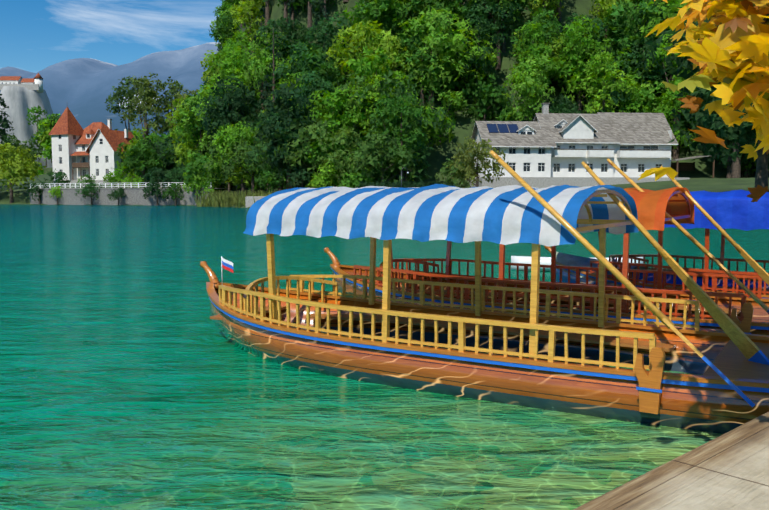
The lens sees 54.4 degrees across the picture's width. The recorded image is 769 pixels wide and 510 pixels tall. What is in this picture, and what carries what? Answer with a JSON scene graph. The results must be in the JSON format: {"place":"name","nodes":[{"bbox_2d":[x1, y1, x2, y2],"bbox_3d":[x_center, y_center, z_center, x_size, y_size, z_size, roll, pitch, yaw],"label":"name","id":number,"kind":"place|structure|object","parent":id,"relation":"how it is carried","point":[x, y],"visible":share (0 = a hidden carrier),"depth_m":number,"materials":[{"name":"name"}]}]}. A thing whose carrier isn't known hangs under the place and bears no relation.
{"place":"outdoors","nodes":[
{"label":"outdoors","id":0,"kind":"place"},
{"bbox_2d":[0,42,219,137],"bbox_3d":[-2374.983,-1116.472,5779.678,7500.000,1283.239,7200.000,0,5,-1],"label":"mountain ridge","id":1,"kind":"structure","parent":0,"point":[80,89],"depth_m":5490.75,"materials":[{"name":"grey stone"}]},
{"bbox_2d":[0,0,221,72],"label":"sky","id":2,"kind":"structure","parent":0,"point":[36,35],"materials":[{"name":"blue"}]},
{"bbox_2d":[0,204,768,509],"bbox_3d":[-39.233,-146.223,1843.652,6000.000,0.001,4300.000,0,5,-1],"label":"lake water","id":3,"kind":"structure","parent":0,"point":[132,377],"depth_m":7.47,"materials":[{"name":"teal liquid"}]},
{"bbox_2d":[200,150,768,433],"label":"boat","id":4,"kind":"object","parent":3,"relation":"on","point":[321,331],"visible":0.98,"depth_m":8.18,"materials":[{"name":"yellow wood"}]},
{"bbox_2d":[324,158,768,334],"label":"boat","id":5,"kind":"object","parent":3,"relation":"on","point":[657,209],"visible":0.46,"depth_m":11.59,"materials":[{"name":"red wood"}]},
{"bbox_2d":[511,256,642,270],"bbox_3d":[5.345,0.268,20.814,3.600,0.462,1.300,1,5,7],"label":"white boat","id":6,"kind":"object","parent":3,"relation":"on","point":[527,260],"visible":0.15,"depth_m":20.77,"materials":[{"name":"white paint"}]},
{"bbox_2d":[544,189,768,297],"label":"boat","id":7,"kind":"object","parent":3,"relation":"on","point":[736,209],"visible":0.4,"depth_m":12.59,"materials":[{"name":"blue wood"}]},
{"bbox_2d":[0,0,768,207],"bbox_3d":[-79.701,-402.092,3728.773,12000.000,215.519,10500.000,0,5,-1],"label":"terrain","id":8,"kind":"structure","parent":0,"point":[701,178],"depth_m":143.04,"materials":[{"name":"green plant"}]},
{"bbox_2d":[0,86,54,167],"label":"castle rock","id":9,"kind":"object","parent":8,"relation":"on","point":[19,100],"visible":0.35,"depth_m":855.12,"materials":[{"name":"grey stone"}]},
{"bbox_2d":[0,73,42,91],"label":"castle buildings","id":10,"kind":"structure","parent":9,"relation":"on","point":[35,82],"depth_m":869.15,"materials":[{"name":"white paint"}]},
{"bbox_2d":[0,105,60,178],"bbox_3d":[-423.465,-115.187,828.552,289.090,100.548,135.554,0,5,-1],"label":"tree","id":11,"kind":"object","parent":8,"relation":"on","point":[46,126],"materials":[{"name":"green plant"}]},
{"bbox_2d":[49,107,140,184],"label":"villa","id":12,"kind":"structure","parent":8,"relation":"on","point":[78,150],"depth_m":189.67,"materials":[{"name":"white paint"}]},
{"bbox_2d":[29,182,230,204],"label":"promenade wall","id":13,"kind":"structure","parent":8,"relation":"on","point":[134,196],"depth_m":152.10,"materials":[{"name":"stone"}]},
{"bbox_2d":[193,190,278,207],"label":"reed bed","id":14,"kind":"object","parent":8,"relation":"on","point":[226,198],"visible":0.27,"depth_m":129.30,"materials":[{"name":"green plant"}]},
{"bbox_2d":[245,168,408,207],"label":"shore wall","id":15,"kind":"structure","parent":8,"relation":"on","point":[249,200],"depth_m":119.18,"materials":[{"name":"stone"}]},
{"bbox_2d":[0,17,768,205],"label":"shore trees","id":16,"kind":"object","parent":8,"relation":"on","point":[157,151],"depth_m":124.86,"materials":[{"name":"green plant"}]},
{"bbox_2d":[355,179,455,187],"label":"hedge foliage","id":17,"kind":"object","parent":8,"relation":"on","point":[422,183],"visible":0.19,"depth_m":107.68,"materials":[{"name":"green plant"}]},
{"bbox_2d":[165,0,768,194],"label":"hill forest","id":18,"kind":"object","parent":8,"relation":"on","point":[227,79],"depth_m":137.68,"materials":[{"name":"green plant"}]},
{"bbox_2d":[470,103,714,188],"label":"guest house","id":19,"kind":"structure","parent":8,"relation":"on","point":[545,148],"depth_m":121.85,"materials":[{"name":"white paint"}]},
{"bbox_2d":[573,412,768,509],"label":"dock","id":20,"kind":"object","parent":8,"relation":"on","point":[729,470],"visible":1,"depth_m":4.31,"materials":[{"name":"weathered wood planks"}]},
{"bbox_2d":[638,0,768,201],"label":"maple tree","id":21,"kind":"object","parent":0,"point":[731,52],"depth_m":4.54,"materials":[{"name":"yellow plant"}]}
]}

